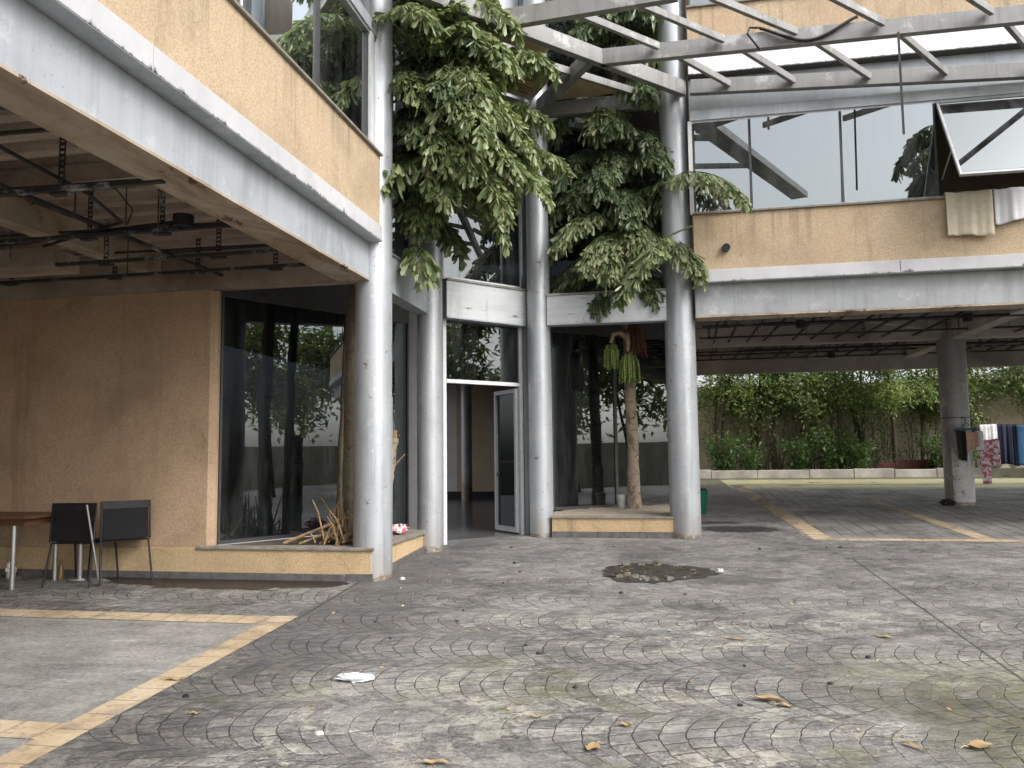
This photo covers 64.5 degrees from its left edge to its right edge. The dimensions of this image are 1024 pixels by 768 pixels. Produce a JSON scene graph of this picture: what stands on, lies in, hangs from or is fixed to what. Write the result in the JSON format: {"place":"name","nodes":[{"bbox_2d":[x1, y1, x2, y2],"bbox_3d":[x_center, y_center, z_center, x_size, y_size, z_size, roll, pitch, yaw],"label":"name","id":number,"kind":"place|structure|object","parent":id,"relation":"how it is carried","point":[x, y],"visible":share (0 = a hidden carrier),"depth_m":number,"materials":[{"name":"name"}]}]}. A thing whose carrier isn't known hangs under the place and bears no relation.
{"place":"outdoors","nodes":[
{"label":"outdoors","id":0,"kind":"place"},
{"bbox_2d":[393,430,404,481],"bbox_3d":[-1.493,1.110,9.729,0.280,1.492,0.339,4,-7,-45],"label":"palm stump","id":1,"kind":"object","parent":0,"point":[395,441],"visible":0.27,"depth_m":9.72,"materials":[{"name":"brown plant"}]},
{"bbox_2d":[0,477,1023,767],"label":"ground","id":2,"kind":"structure","parent":0,"point":[478,669],"depth_m":5.82,"materials":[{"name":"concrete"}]},
{"bbox_2d":[5,562,16,577],"bbox_3d":[-5.680,2.115,9.190,0.112,0.216,0.117,-2,-5,11],"label":"crumpled paper","id":3,"kind":"object","parent":2,"relation":"on","point":[7,570],"visible":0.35,"depth_m":9.15,"materials":[{"name":"white paper"}]},
{"bbox_2d":[0,720,64,738],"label":"painted line","id":4,"kind":"object","parent":2,"relation":"on","point":[21,729],"visible":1,"depth_m":4.56,"materials":[{"name":"yellow paint"}]},
{"bbox_2d":[0,512,71,589],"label":"table","id":5,"kind":"object","parent":2,"relation":"on","point":[14,520],"visible":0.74,"depth_m":8.57,"materials":[{"name":"brown metal"}]},
{"bbox_2d":[57,560,63,578],"bbox_3d":[-5.058,2.078,9.092,0.068,0.210,0.068,-2,-5,11],"label":"bottle","id":6,"kind":"object","parent":2,"relation":"on","point":[60,572],"visible":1,"depth_m":9.07,"materials":[{"name":"brown glass"}]},
{"bbox_2d":[66,542,92,580],"bbox_3d":[-4.807,1.948,9.035,0.253,0.450,0.260,-2,-5,11],"label":"stand post","id":7,"kind":"object","parent":2,"relation":"on","point":[80,577],"visible":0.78,"depth_m":9.01,"materials":[{"name":"silver metal"}]},
{"bbox_2d":[41,503,118,587],"bbox_3d":[-4.671,1.730,8.838,0.551,0.881,0.551,-1,-5,7],"label":"chair","id":8,"kind":"object","parent":2,"relation":"on","point":[58,509],"visible":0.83,"depth_m":8.68,"materials":[{"name":"black metal"}]},
{"bbox_2d":[86,505,98,582],"bbox_3d":[-4.450,1.714,8.618,0.174,0.865,0.024,4,-7,-42],"label":"pole","id":9,"kind":"object","parent":2,"relation":"on","point":[91,535],"visible":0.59,"depth_m":8.61,"materials":[{"name":"silver metal"}]},
{"bbox_2d":[86,500,152,586],"bbox_3d":[-4.316,1.724,8.940,0.551,0.881,0.551,4,-7,-41],"label":"chair","id":10,"kind":"object","parent":2,"relation":"on","point":[136,512],"visible":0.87,"depth_m":8.83,"materials":[{"name":"black metal"}]},
{"bbox_2d":[0,609,273,623],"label":"painted line","id":11,"kind":"object","parent":2,"relation":"on","point":[139,616],"visible":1,"depth_m":7.20,"materials":[{"name":"yellow paint"}]},
{"bbox_2d":[0,616,297,767],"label":"painted line","id":12,"kind":"object","parent":2,"relation":"on","point":[29,752],"visible":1,"depth_m":4.98,"materials":[{"name":"yellow paint"}]},
{"bbox_2d":[159,676,182,679],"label":"fallen leaf","id":13,"kind":"object","parent":12,"relation":"on","point":[175,678],"visible":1,"depth_m":5.38,"materials":[{"name":"beige plant"}]},
{"bbox_2d":[102,577,349,590],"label":"puddle","id":14,"kind":"object","parent":2,"relation":"on","point":[221,584],"visible":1,"depth_m":8.60,"materials":[{"name":"liquid"}]},
{"bbox_2d":[195,529,424,581],"bbox_3d":[-2.230,2.042,9.990,2.060,0.394,2.585,-2,-5,11],"label":"planter","id":15,"kind":"object","parent":2,"relation":"on","point":[350,562],"visible":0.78,"depth_m":8.79,"materials":[{"name":"stone"}]},
{"bbox_2d":[283,497,352,545],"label":"dry palm litter","id":16,"kind":"object","parent":15,"relation":"on","point":[335,534],"visible":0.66,"depth_m":9.05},
{"bbox_2d":[393,523,409,534],"bbox_3d":[-1.383,1.782,9.940,0.264,0.151,0.318,-2,-5,11],"label":"crumpled bag","id":17,"kind":"object","parent":15,"relation":"on","point":[400,529],"visible":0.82,"depth_m":9.86,"materials":[{"name":"plastic"}]},
{"bbox_2d":[336,0,577,535],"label":"fishtail palm","id":18,"kind":"object","parent":15,"relation":"on","point":[461,129],"visible":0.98,"depth_m":9.31,"materials":[{"name":"plant"}]},
{"bbox_2d":[315,730,323,734],"bbox_3d":[-1.043,1.891,4.401,0.053,0.016,0.032,0,-5,-5],"label":"stone chip","id":19,"kind":"object","parent":2,"relation":"on","point":[321,732],"visible":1,"depth_m":4.39,"materials":[{"name":"white stone"}]},
{"bbox_2d":[335,672,373,682],"bbox_3d":[-1.023,1.914,5.288,0.266,0.065,0.128,-2,-5,11],"label":"crumpled plastic bag","id":20,"kind":"object","parent":2,"relation":"on","point":[355,677],"visible":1,"depth_m":5.25,"materials":[{"name":"white plastic"}]},
{"bbox_2d":[414,758,448,763],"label":"fallen leaf","id":21,"kind":"object","parent":2,"relation":"on","point":[435,761],"visible":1,"depth_m":3.99,"materials":[{"name":"beige plant"}]},
{"bbox_2d":[0,0,1023,581],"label":"office building","id":22,"kind":"structure","parent":2,"relation":"on","point":[200,228],"depth_m":10.03,"materials":[{"name":"beige concrete"}]},
{"bbox_2d":[237,0,375,137],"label":"window","id":23,"kind":"structure","parent":22,"relation":"in","point":[328,39],"depth_m":7.86,"materials":[{"name":"glass"}]},
{"bbox_2d":[217,292,408,544],"bbox_3d":[-2.387,0.451,10.257,0.050,2.865,2.826,-5,-7,41],"label":"window","id":24,"kind":"structure","parent":22,"relation":"in","point":[281,361],"depth_m":9.82,"materials":[{"name":"clear glass"}]},
{"bbox_2d":[392,91,408,257],"bbox_3d":[-2.426,-2.993,10.560,0.050,2.450,2.826,-5,-7,41],"label":"window","id":25,"kind":"structure","parent":22,"relation":"in","point":[399,243],"depth_m":11.44,"materials":[{"name":"black glass"}]},
{"bbox_2d":[393,0,408,66],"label":"window","id":26,"kind":"structure","parent":22,"relation":"in","point":[394,50],"depth_m":11.62,"materials":[{"name":"black glass"}]},
{"bbox_2d":[442,192,521,287],"bbox_3d":[-0.439,-2.657,11.845,1.396,2.440,0.050,3,-6,-37],"label":"window","id":27,"kind":"structure","parent":22,"relation":"in","point":[487,264],"depth_m":11.79,"materials":[{"name":"clear glass"}]},
{"bbox_2d":[443,319,524,544],"bbox_3d":[-0.573,0.686,11.824,0.690,3.140,1.452,-7,-8,52],"label":"entrance door","id":28,"kind":"structure","parent":22,"relation":"in","point":[473,353],"depth_m":11.87,"materials":[{"name":"white paint"}]},
{"bbox_2d":[546,20,659,133],"bbox_3d":[1.546,-5.807,13.327,2.327,3.150,0.050,2,-6,-28],"label":"window","id":29,"kind":"structure","parent":22,"relation":"in","point":[648,120],"depth_m":13.23,"materials":[{"name":"black glass"}]},
{"bbox_2d":[547,126,662,284],"bbox_3d":[1.581,-2.819,13.064,2.327,2.450,0.050,2,-6,-28],"label":"window","id":30,"kind":"structure","parent":22,"relation":"in","point":[570,145],"depth_m":12.81,"materials":[{"name":"clear glass"}]},
{"bbox_2d":[551,329,669,509],"bbox_3d":[1.620,0.558,12.767,2.327,2.730,0.050,2,-6,-28],"label":"window","id":31,"kind":"structure","parent":22,"relation":"in","point":[589,439],"depth_m":12.63,"materials":[{"name":"clear glass"}]},
{"bbox_2d":[687,0,711,4],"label":"window","id":32,"kind":"structure","parent":22,"relation":"in","point":[689,2],"depth_m":11.62,"materials":[{"name":"glass"}]},
{"bbox_2d":[417,0,1023,113],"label":"steel pergola","id":33,"kind":"object","parent":22,"relation":"attached to","point":[624,61],"visible":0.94,"depth_m":10.25,"materials":[{"name":"grey metal"}]},
{"bbox_2d":[747,15,857,50],"bbox_3d":[3.591,-4.353,10.055,1.330,0.349,0.125,-2,-5,11],"label":"cable","id":34,"kind":"object","parent":33,"relation":"hanging from","point":[801,39],"visible":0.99,"depth_m":10.07,"materials":[{"name":"black rubber"}]},
{"bbox_2d":[897,32,904,133],"bbox_3d":[4.702,-3.639,9.804,0.028,1.280,0.006,-2,-5,11],"label":"strap","id":35,"kind":"object","parent":33,"relation":"hanging from","point":[900,79],"visible":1,"depth_m":9.80,"materials":[{"name":"grey metal"}]},
{"bbox_2d":[691,93,1023,212],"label":"window","id":36,"kind":"structure","parent":22,"relation":"in","point":[798,158],"depth_m":11.09,"materials":[{"name":"glass"}]},
{"bbox_2d":[954,417,979,430],"bbox_3d":[7.979,0.702,14.245,0.422,0.257,0.204,-2,-5,11],"label":"clothes hanger","id":37,"kind":"object","parent":22,"relation":"attached to","point":[963,429],"visible":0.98,"depth_m":14.24,"materials":[{"name":"black plastic"}]},
{"bbox_2d":[956,430,966,460],"bbox_3d":[7.859,1.078,14.159,0.172,0.554,0.080,-2,-5,11],"label":"black cloth","id":38,"kind":"object","parent":37,"relation":"hanging from","point":[961,444],"visible":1,"depth_m":14.15,"materials":[{"name":"black fabric"}]},
{"bbox_2d":[965,431,979,450],"bbox_3d":[8.000,0.988,14.100,0.202,0.352,0.066,-2,-5,11],"label":"beige cloth","id":39,"kind":"object","parent":37,"relation":"hanging from","point":[972,440],"visible":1,"depth_m":14.09,"materials":[{"name":"beige fabric"}]},
{"bbox_2d":[974,430,983,449],"bbox_3d":[8.148,0.980,14.135,0.136,0.350,0.071,-1,-5,1],"label":"white cloth","id":40,"kind":"object","parent":37,"relation":"hanging from","point":[981,441],"visible":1,"depth_m":14.12,"materials":[{"name":"white fabric"}]},
{"bbox_2d":[943,189,994,235],"bbox_3d":[5.962,-2.214,10.587,0.564,0.613,0.122,-2,-5,11],"label":"towel","id":41,"kind":"object","parent":22,"relation":"hanging from","point":[969,212],"visible":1,"depth_m":10.54,"materials":[{"name":"beige fabric"}]},
{"bbox_2d":[935,94,1023,179],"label":"awning window","id":42,"kind":"structure","parent":22,"relation":"in","point":[985,136],"depth_m":10.39,"materials":[{"name":"glass"}]},
{"bbox_2d":[992,187,1023,224],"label":"towel","id":43,"kind":"object","parent":22,"relation":"hanging from","point":[1009,204],"visible":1,"depth_m":10.46,"materials":[{"name":"white fabric"}]},
{"bbox_3d":[11.252,0.754,17.061,5.105,0.061,6.255,-2,-5,11],"label":"clothes line","id":44,"kind":"object","parent":22,"relation":"attached to","visible":0},
{"bbox_2d":[979,424,996,439],"bbox_3d":[11.807,1.496,20.064,0.386,1.009,0.080,-2,-5,11],"label":"white cloth","id":45,"kind":"object","parent":44,"relation":"hanging from","point":[989,431],"visible":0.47,"depth_m":20.08,"materials":[{"name":"white fabric"}]},
{"bbox_2d":[979,438,1000,468],"bbox_3d":[8.320,1.215,14.129,0.333,0.529,0.079,-2,-5,11],"label":"pink cloth","id":46,"kind":"object","parent":44,"relation":"hanging from","point":[989,455],"visible":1,"depth_m":14.12,"materials":[{"name":"pink fabric"}]},
{"bbox_2d":[982,467,991,484],"bbox_3d":[8.285,1.566,14.161,0.145,0.377,0.059,-2,-5,11],"label":"pink cloth","id":47,"kind":"object","parent":46,"relation":"hanging from","point":[986,473],"visible":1,"depth_m":14.14,"materials":[{"name":"pink fabric"}]},
{"bbox_2d":[997,424,1019,465],"bbox_3d":[12.231,1.504,19.984,0.448,1.044,0.123,-2,-5,11],"label":"navy sheet","id":48,"kind":"object","parent":44,"relation":"hanging from","point":[1007,436],"visible":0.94,"depth_m":19.98,"materials":[{"name":"blue fabric"}]},
{"bbox_2d":[1015,425,1023,464],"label":"blue sheet","id":49,"kind":"object","parent":44,"relation":"hanging from","point":[1020,437],"visible":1,"depth_m":19.89,"materials":[{"name":"blue fabric"}]},
{"bbox_2d":[520,713,542,716],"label":"fallen leaf","id":50,"kind":"object","parent":2,"relation":"on","point":[532,715],"visible":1,"depth_m":4.58,"materials":[{"name":"beige plant"}]},
{"bbox_2d":[585,741,599,749],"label":"fallen leaf","id":51,"kind":"object","parent":2,"relation":"on","point":[591,745],"visible":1,"depth_m":4.14,"materials":[{"name":"beige plant"}]},
{"bbox_2d":[551,504,673,537],"bbox_3d":[1.649,2.073,12.397,1.860,0.387,2.270,-2,-5,11],"label":"planter","id":52,"kind":"object","parent":2,"relation":"on","point":[651,521],"visible":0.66,"depth_m":11.36,"materials":[{"name":"tan textured stucco"},{"name":"grey concrete"},{"name":"pale gravel"}]},
{"bbox_2d":[616,494,626,508],"bbox_3d":[1.668,1.800,12.350,0.167,0.249,0.170,-2,-5,11],"label":"flower pot","id":53,"kind":"object","parent":52,"relation":"on","point":[621,500],"visible":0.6,"depth_m":12.29,"materials":[{"name":"white ceramic"}]},
{"bbox_2d":[545,0,752,509],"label":"fishtail palm","id":54,"kind":"object","parent":52,"relation":"on","point":[600,176],"visible":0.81,"depth_m":11.64,"materials":[{"name":"green plant"}]},
{"bbox_2d":[616,721,632,725],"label":"fallen leaf","id":55,"kind":"object","parent":2,"relation":"on","point":[627,723],"visible":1,"depth_m":4.43,"materials":[{"name":"beige plant"}]},
{"bbox_2d":[373,546,889,688],"bbox_3d":[1.354,1.984,7.755,5.242,0.278,5.676,-2,-5,11],"label":"dark debris","id":56,"kind":"object","parent":2,"relation":"on","point":[744,665],"visible":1,"depth_m":6.02,"materials":[{"name":"black soil"}]},
{"bbox_2d":[602,560,722,583],"bbox_3d":[1.602,2.009,8.699,1.289,0.128,1.148,-2,-5,11],"label":"pothole with loose gravel","id":57,"kind":"object","parent":2,"relation":"on","point":[654,572],"visible":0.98,"depth_m":8.63,"materials":[{"name":"grey gravel"}]},
{"bbox_2d":[311,541,1020,767],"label":"paving litter","id":58,"kind":"object","parent":2,"relation":"on","point":[509,708],"visible":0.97,"depth_m":6.68,"materials":[{"name":"brown plant"}]},
{"bbox_2d":[700,488,707,513],"bbox_3d":[3.180,1.970,13.935,0.380,0.502,0.380,-2,-5,11],"label":"waste bin","id":59,"kind":"object","parent":2,"relation":"on","point":[704,494],"visible":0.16,"depth_m":13.79,"materials":[{"name":"green plastic"}]},
{"bbox_2d":[745,694,785,699],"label":"fallen leaf","id":60,"kind":"object","parent":2,"relation":"on","point":[768,696],"visible":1,"depth_m":4.78,"materials":[{"name":"beige plant"}]},
{"bbox_2d":[731,485,830,537],"bbox_3d":[4.735,2.232,15.045,0.270,0.386,8.424,-1,-5,8],"label":"painted line","id":61,"kind":"object","parent":2,"relation":"on","point":[802,526],"visible":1,"depth_m":13.48,"materials":[{"name":"yellow paint"}]},
{"bbox_2d":[769,701,792,706],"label":"fallen leaf","id":62,"kind":"object","parent":2,"relation":"on","point":[785,703],"visible":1,"depth_m":4.68,"materials":[{"name":"beige plant"}]},
{"bbox_2d":[697,379,1023,469],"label":"boundary wall","id":63,"kind":"structure","parent":2,"relation":"on","point":[1002,418],"depth_m":22.55,"materials":[{"name":"grey concrete"}]},
{"bbox_2d":[700,468,1023,478],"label":"kerb","id":64,"kind":"structure","parent":2,"relation":"on","point":[883,472],"depth_m":20.84,"materials":[{"name":"concrete"}]},
{"bbox_2d":[752,483,1023,484],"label":"painted line","id":65,"kind":"object","parent":2,"relation":"on","point":[867,484],"visible":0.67,"depth_m":18.79,"materials":[{"name":"yellow paint"}]},
{"bbox_2d":[889,736,929,749],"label":"fallen leaf","id":66,"kind":"object","parent":2,"relation":"on","point":[912,743],"visible":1,"depth_m":4.07,"materials":[{"name":"beige plant"}]},
{"bbox_2d":[812,538,1023,541],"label":"painted line","id":67,"kind":"object","parent":2,"relation":"on","point":[973,540],"visible":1,"depth_m":10.55,"materials":[{"name":"yellow paint"}]},
{"bbox_2d":[862,498,992,538],"bbox_3d":[6.523,2.117,13.177,0.210,0.248,5.417,-1,-5,8],"label":"painted line","id":68,"kind":"object","parent":2,"relation":"on","point":[946,525],"visible":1,"depth_m":12.39,"materials":[{"name":"yellow paint"}]},
{"bbox_2d":[938,498,956,505],"bbox_3d":[7.704,2.102,14.367,0.306,0.150,0.210,-2,-5,11],"label":"rag","id":69,"kind":"object","parent":2,"relation":"on","point":[949,502],"visible":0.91,"depth_m":14.30,"materials":[{"name":"black fabric"}]},
{"bbox_2d":[960,740,992,748],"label":"fallen leaf","id":70,"kind":"object","parent":2,"relation":"on","point":[978,743],"visible":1,"depth_m":4.06,"materials":[{"name":"beige plant"}]},
{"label":"planting bed","id":71,"kind":"structure","parent":2,"relation":"on","visible":0},
{"bbox_2d":[699,429,758,470],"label":"shrub","id":72,"kind":"object","parent":71,"relation":"on","point":[725,463],"visible":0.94,"depth_m":21.88,"materials":[{"name":"green plant"}]},
{"bbox_2d":[697,374,770,470],"bbox_3d":[5.728,-0.141,22.360,2.763,5.206,2.433,0,-5,-6],"label":"garden tree","id":73,"kind":"object","parent":71,"relation":"on","point":[722,382],"visible":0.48,"depth_m":22.21,"materials":[{"name":"green plant"}]},
{"bbox_2d":[698,382,770,469],"bbox_3d":[6.091,1.187,22.497,2.001,2.466,2.237,4,-7,-45],"label":"shrub","id":74,"kind":"object","parent":71,"relation":"on","point":[736,427],"visible":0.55,"depth_m":22.42,"materials":[{"name":"green plant"}]},
{"bbox_2d":[737,444,765,469],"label":"shrub","id":75,"kind":"object","parent":71,"relation":"on","point":[751,464],"visible":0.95,"depth_m":21.77,"materials":[{"name":"green plant"}]},
{"bbox_2d":[722,373,801,469],"bbox_3d":[6.821,0.032,22.382,2.359,4.840,2.456,-4,-6,32],"label":"garden tree","id":76,"kind":"object","parent":71,"relation":"on","point":[760,415],"visible":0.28,"depth_m":22.30,"materials":[{"name":"green plant"}]},
{"bbox_2d":[712,376,820,469],"bbox_3d":[7.182,0.975,22.341,2.572,2.836,2.301,2,-6,-29],"label":"shrub","id":77,"kind":"object","parent":71,"relation":"on","point":[773,457],"visible":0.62,"depth_m":22.33,"materials":[{"name":"green plant"}]},
{"bbox_2d":[728,373,818,469],"bbox_3d":[7.303,0.476,22.636,2.683,4.000,2.794,2,-6,-25],"label":"garden tree","id":78,"kind":"object","parent":71,"relation":"on","point":[778,457],"visible":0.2,"depth_m":22.10,"materials":[{"name":"green plant"}]},
{"bbox_2d":[771,432,819,469],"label":"shrub","id":79,"kind":"object","parent":71,"relation":"on","point":[795,462],"visible":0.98,"depth_m":21.52,"materials":[{"name":"green plant"}]},
{"bbox_2d":[756,372,842,469],"bbox_3d":[7.848,0.371,22.329,2.730,4.126,2.612,0,-5,-12],"label":"garden tree","id":80,"kind":"object","parent":71,"relation":"on","point":[803,386],"visible":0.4,"depth_m":21.92,"materials":[{"name":"green plant"}]},
{"bbox_2d":[778,377,863,469],"bbox_3d":[8.367,1.091,22.412,2.101,2.590,2.348,1,-5,-14],"label":"shrub","id":81,"kind":"object","parent":71,"relation":"on","point":[805,429],"visible":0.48,"depth_m":22.18,"materials":[{"name":"green plant"}]},
{"bbox_2d":[801,420,862,468],"bbox_3d":[8.401,1.777,21.502,1.867,1.649,1.431,3,-6,-33],"label":"shrub","id":82,"kind":"object","parent":71,"relation":"on","point":[833,461],"visible":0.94,"depth_m":21.43,"materials":[{"name":"green plant"}]},
{"bbox_2d":[785,371,890,468],"bbox_3d":[8.805,-0.067,22.150,2.625,4.946,2.311,-2,-5,19],"label":"garden tree","id":83,"kind":"object","parent":71,"relation":"on","point":[833,397],"visible":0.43,"depth_m":21.79,"materials":[{"name":"green plant"}]},
{"bbox_2d":[806,375,904,468],"bbox_3d":[9.247,1.025,22.479,2.460,2.713,2.201,-1,-5,2],"label":"shrub","id":84,"kind":"object","parent":71,"relation":"on","point":[846,420],"visible":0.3,"depth_m":22.10,"materials":[{"name":"green plant"}]},
{"bbox_2d":[836,434,876,468],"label":"shrub","id":85,"kind":"object","parent":71,"relation":"on","point":[857,462],"visible":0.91,"depth_m":21.24,"materials":[{"name":"green plant"}]},
{"bbox_2d":[830,371,895,468],"bbox_3d":[9.533,-0.092,22.671,2.579,5.082,2.477,3,-6,-38],"label":"garden tree","id":86,"kind":"object","parent":71,"relation":"on","point":[863,437],"visible":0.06,"depth_m":22.20,"materials":[{"name":"green plant"}]},
{"bbox_2d":[836,388,906,468],"bbox_3d":[9.795,1.170,22.093,1.901,2.343,2.125,-2,-5,17],"label":"shrub","id":87,"kind":"object","parent":71,"relation":"on","point":[875,457],"visible":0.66,"depth_m":21.75,"materials":[{"name":"green plant"}]},
{"bbox_2d":[842,369,939,466],"bbox_3d":[9.834,0.374,21.107,2.598,3.874,2.706,0,-5,-6],"label":"garden tree","id":88,"kind":"object","parent":71,"relation":"on","point":[894,394],"visible":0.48,"depth_m":20.88,"materials":[{"name":"green plant"}]},
{"bbox_2d":[866,373,940,460],"bbox_3d":[10.666,1.011,21.799,2.348,2.590,2.101,-4,-6,32],"label":"shrub","id":89,"kind":"object","parent":71,"relation":"on","point":[916,438],"visible":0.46,"depth_m":21.82,"materials":[{"name":"green plant"}]},
{"bbox_2d":[871,369,939,459],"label":"garden tree","id":90,"kind":"object","parent":71,"relation":"on","point":[924,410],"visible":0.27,"depth_m":21.65,"materials":[{"name":"green plant"}]},
{"bbox_2d":[878,459,937,468],"bbox_3d":[10.430,2.112,21.363,1.512,0.278,0.040,-1,-5,5],"label":"rusty panel","id":91,"kind":"object","parent":71,"relation":"on","point":[914,464],"visible":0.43,"depth_m":21.34,"materials":[{"name":"metal"}]},
{"bbox_2d":[915,429,942,467],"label":"shrub","id":92,"kind":"object","parent":71,"relation":"on","point":[937,452],"visible":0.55,"depth_m":20.95,"materials":[{"name":"green plant"}]},
{"bbox_2d":[904,367,1000,431],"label":"garden tree","id":93,"kind":"object","parent":71,"relation":"on","point":[969,370],"visible":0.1,"depth_m":21.23,"materials":[{"name":"green plant"}]},
{"bbox_2d":[908,367,1011,431],"bbox_3d":[12.037,0.260,21.966,2.942,4.210,2.824,-1,-5,2],"label":"garden tree","id":94,"kind":"object","parent":71,"relation":"on","point":[977,386],"visible":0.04,"depth_m":21.61,"materials":[{"name":"green plant"}]},
{"bbox_2d":[922,376,1015,467],"bbox_3d":[12.292,1.028,21.508,2.237,2.466,2.001,4,-7,-42],"label":"shrub","id":95,"kind":"object","parent":71,"relation":"on","point":[982,420],"visible":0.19,"depth_m":21.46,"materials":[{"name":"green plant"}]},
{"bbox_2d":[972,450,978,463],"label":"shrub","id":96,"kind":"object","parent":71,"relation":"on","point":[975,451],"visible":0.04,"depth_m":20.75,"materials":[{"name":"green plant"}]},
{"bbox_2d":[976,366,1023,418],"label":"garden tree","id":97,"kind":"object","parent":71,"relation":"on","point":[1013,380],"visible":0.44,"depth_m":21.03,"materials":[{"name":"green plant"}]},
{"bbox_2d":[697,367,1023,386],"label":"sky","id":98,"kind":"structure","parent":0,"point":[979,371],"materials":[{"name":"white"}]}
]}

